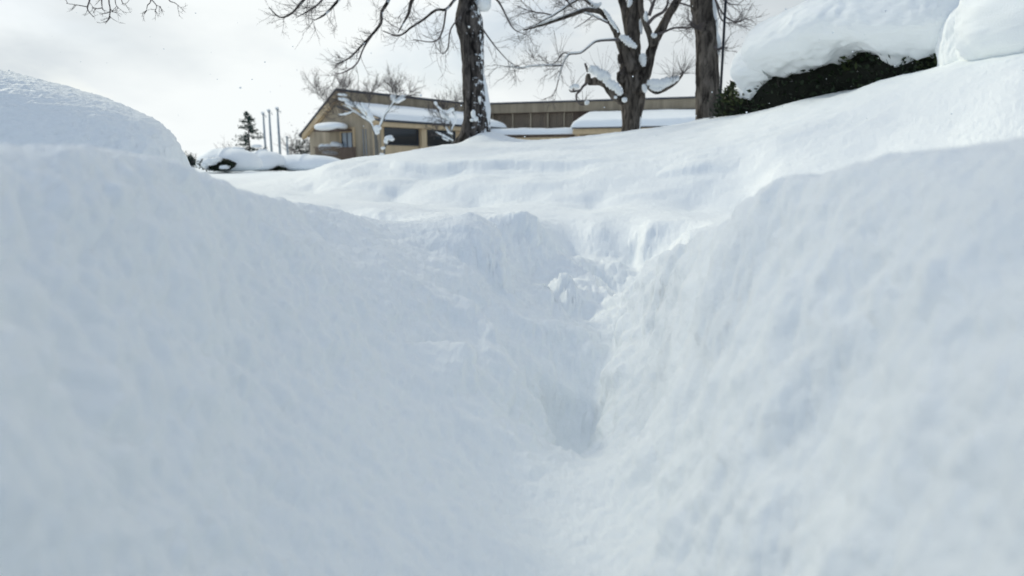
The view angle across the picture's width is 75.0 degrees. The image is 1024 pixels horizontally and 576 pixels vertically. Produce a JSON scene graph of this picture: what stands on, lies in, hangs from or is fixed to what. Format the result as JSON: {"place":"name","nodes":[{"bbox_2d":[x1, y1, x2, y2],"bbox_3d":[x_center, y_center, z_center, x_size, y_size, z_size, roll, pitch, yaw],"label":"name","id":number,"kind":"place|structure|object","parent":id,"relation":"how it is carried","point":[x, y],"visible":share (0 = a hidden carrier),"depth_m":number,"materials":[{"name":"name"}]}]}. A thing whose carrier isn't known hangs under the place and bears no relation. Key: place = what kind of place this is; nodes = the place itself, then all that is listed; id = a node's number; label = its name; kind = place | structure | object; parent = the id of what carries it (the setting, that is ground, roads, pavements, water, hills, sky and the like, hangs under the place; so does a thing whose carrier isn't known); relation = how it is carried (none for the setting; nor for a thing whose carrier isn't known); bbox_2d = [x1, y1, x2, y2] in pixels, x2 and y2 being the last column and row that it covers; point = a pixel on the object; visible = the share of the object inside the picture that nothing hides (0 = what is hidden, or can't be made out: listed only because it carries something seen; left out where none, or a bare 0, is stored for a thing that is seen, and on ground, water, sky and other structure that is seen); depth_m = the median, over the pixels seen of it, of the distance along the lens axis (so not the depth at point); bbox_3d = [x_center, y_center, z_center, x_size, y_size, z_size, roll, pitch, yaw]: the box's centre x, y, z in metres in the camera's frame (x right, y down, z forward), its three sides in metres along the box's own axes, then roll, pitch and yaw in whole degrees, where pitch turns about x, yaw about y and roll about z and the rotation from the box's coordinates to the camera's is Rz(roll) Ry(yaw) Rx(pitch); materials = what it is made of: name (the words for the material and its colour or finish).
{"place":"outdoors","nodes":[
{"label":"outdoors","id":0,"kind":"place"},
{"bbox_2d":[0,0,805,163],"label":"sky","id":1,"kind":"structure","parent":0,"point":[167,68],"materials":[{"name":"white"}]},
{"bbox_2d":[0,52,1023,575],"bbox_3d":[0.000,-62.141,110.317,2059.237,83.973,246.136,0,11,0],"label":"ground","id":2,"kind":"structure","parent":0,"point":[422,308],"depth_m":1.14,"materials":[{"name":"white snow"}]},
{"bbox_2d":[0,69,189,165],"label":"snow mound","id":3,"kind":"object","parent":2,"relation":"on","point":[35,111],"visible":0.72,"depth_m":4.18,"materials":[{"name":"white snow"}]},
{"bbox_2d":[66,0,186,23],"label":"bare tree","id":4,"kind":"object","parent":2,"relation":"on","point":[110,11],"visible":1,"depth_m":7.17,"materials":[{"name":"brown plant"}]},
{"bbox_2d":[183,151,196,167],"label":"bush","id":5,"kind":"object","parent":2,"relation":"on","point":[192,160],"visible":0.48,"depth_m":47.03,"materials":[{"name":"green plant"}]},
{"bbox_2d":[196,147,262,171],"bbox_3d":[-9.407,-4.212,21.903,2.088,0.826,2.452,0,11,0],"label":"snow covered hedge","id":6,"kind":"object","parent":2,"relation":"on","point":[227,159],"visible":1,"depth_m":21.56,"materials":[{"name":"white snow"}]},
{"bbox_2d":[232,111,267,151],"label":"conifer","id":7,"kind":"object","parent":2,"relation":"on","point":[250,119],"visible":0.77,"depth_m":40.83,"materials":[{"name":"green plant"}]},
{"bbox_2d":[261,112,266,148],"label":"flagpole","id":8,"kind":"object","parent":2,"relation":"on","point":[262,113],"visible":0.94,"depth_m":42.82,"materials":[{"name":"metal"}]},
{"bbox_2d":[251,150,284,170],"bbox_3d":[-9.652,-4.958,25.941,1.718,0.819,2.609,0,11,0],"label":"snow covered hedge","id":9,"kind":"object","parent":2,"relation":"on","point":[270,160],"visible":0.41,"depth_m":25.23,"materials":[{"name":"white snow"}]},
{"bbox_2d":[267,109,272,151],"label":"flagpole","id":10,"kind":"object","parent":2,"relation":"on","point":[270,133],"visible":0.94,"depth_m":42.82,"materials":[{"name":"metal"}]},
{"bbox_2d":[275,107,280,153],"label":"flagpole","id":11,"kind":"object","parent":2,"relation":"on","point":[278,129],"visible":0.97,"depth_m":42.82,"materials":[{"name":"metal"}]},
{"bbox_2d":[285,136,288,154],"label":"post","id":12,"kind":"object","parent":2,"relation":"on","point":[287,145],"visible":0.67,"depth_m":42.99,"materials":[{"name":"metal"}]},
{"bbox_2d":[275,122,309,154],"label":"bush","id":13,"kind":"object","parent":2,"relation":"on","point":[298,147],"visible":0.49,"depth_m":48.66,"materials":[{"name":"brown plant"}]},
{"bbox_2d":[262,154,339,170],"bbox_3d":[-8.245,-4.970,26.530,3.183,0.721,2.750,0,11,0],"label":"snow covered hedge","id":14,"kind":"object","parent":2,"relation":"on","point":[298,162],"visible":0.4,"depth_m":25.89,"materials":[{"name":"white snow"}]},
{"bbox_2d":[301,63,428,154],"bbox_3d":[-6.981,-8.251,31.976,6.242,5.233,1.849,1,11,3],"label":"garden tree","id":15,"kind":"object","parent":2,"relation":"on","point":[370,118],"visible":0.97,"depth_m":31.79,"materials":[{"name":"grey plant"}]},
{"bbox_2d":[379,135,395,154],"bbox_3d":[-5.817,-6.348,31.247,0.753,1.584,0.452,0,11,0],"label":"garden tree","id":16,"kind":"object","parent":2,"relation":"on","point":[389,138],"visible":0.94,"depth_m":31.03,"materials":[{"name":"grey plant"}]},
{"bbox_2d":[259,0,573,143],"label":"bare tree","id":17,"kind":"object","parent":2,"relation":"on","point":[468,23],"visible":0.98,"depth_m":13.11,"materials":[{"name":"brown plant"}]},
{"bbox_2d":[420,76,462,143],"bbox_3d":[-2.911,-7.686,30.078,2.654,3.697,1.219,2,11,8],"label":"garden tree","id":18,"kind":"object","parent":2,"relation":"on","point":[445,117],"visible":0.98,"depth_m":30.03,"materials":[{"name":"grey plant"}]},
{"bbox_2d":[299,88,727,159],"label":"wooden building","id":19,"kind":"structure","parent":2,"relation":"on","point":[350,136],"depth_m":47.38,"materials":[{"name":"wood siding"},{"name":"snow"},{"name":"glass"}]},
{"bbox_2d":[341,132,352,146],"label":"window","id":20,"kind":"structure","parent":19,"relation":"in","point":[346,138],"depth_m":44.98,"materials":[{"name":"glass"}]},
{"bbox_2d":[384,127,418,145],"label":"window","id":21,"kind":"structure","parent":19,"relation":"in","point":[403,136],"depth_m":44.92,"materials":[{"name":"glass"}]},
{"bbox_2d":[427,130,455,145],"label":"window","id":22,"kind":"structure","parent":19,"relation":"in","point":[430,139],"depth_m":47.58,"materials":[{"name":"glass"}]},
{"bbox_2d":[484,0,695,131],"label":"bare tree","id":23,"kind":"object","parent":2,"relation":"on","point":[629,97],"visible":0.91,"depth_m":14.45,"materials":[{"name":"brown plant"}]},
{"bbox_2d":[672,0,767,119],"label":"bare tree","id":24,"kind":"object","parent":2,"relation":"on","point":[707,41],"visible":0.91,"depth_m":12.43,"materials":[{"name":"brown plant"}]},
{"bbox_2d":[719,0,726,100],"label":"lamp pole","id":25,"kind":"object","parent":2,"relation":"on","point":[723,42],"visible":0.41,"depth_m":11.99,"materials":[{"name":"grey metal"}]},
{"bbox_2d":[707,0,959,118],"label":"snow covered hedge","id":26,"kind":"object","parent":2,"relation":"on","point":[772,51],"visible":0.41,"depth_m":8.78,"materials":[{"name":"white snow"}]},
{"bbox_2d":[935,0,1023,66],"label":"snow laden shrub","id":27,"kind":"object","parent":2,"relation":"on","point":[972,30],"visible":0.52,"depth_m":6.53,"materials":[{"name":"white snow"}]},
{"bbox_2d":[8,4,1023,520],"bbox_3d":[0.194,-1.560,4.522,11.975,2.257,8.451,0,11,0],"label":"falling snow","id":28,"kind":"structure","parent":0,"point":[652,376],"depth_m":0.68,"materials":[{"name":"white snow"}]}
]}

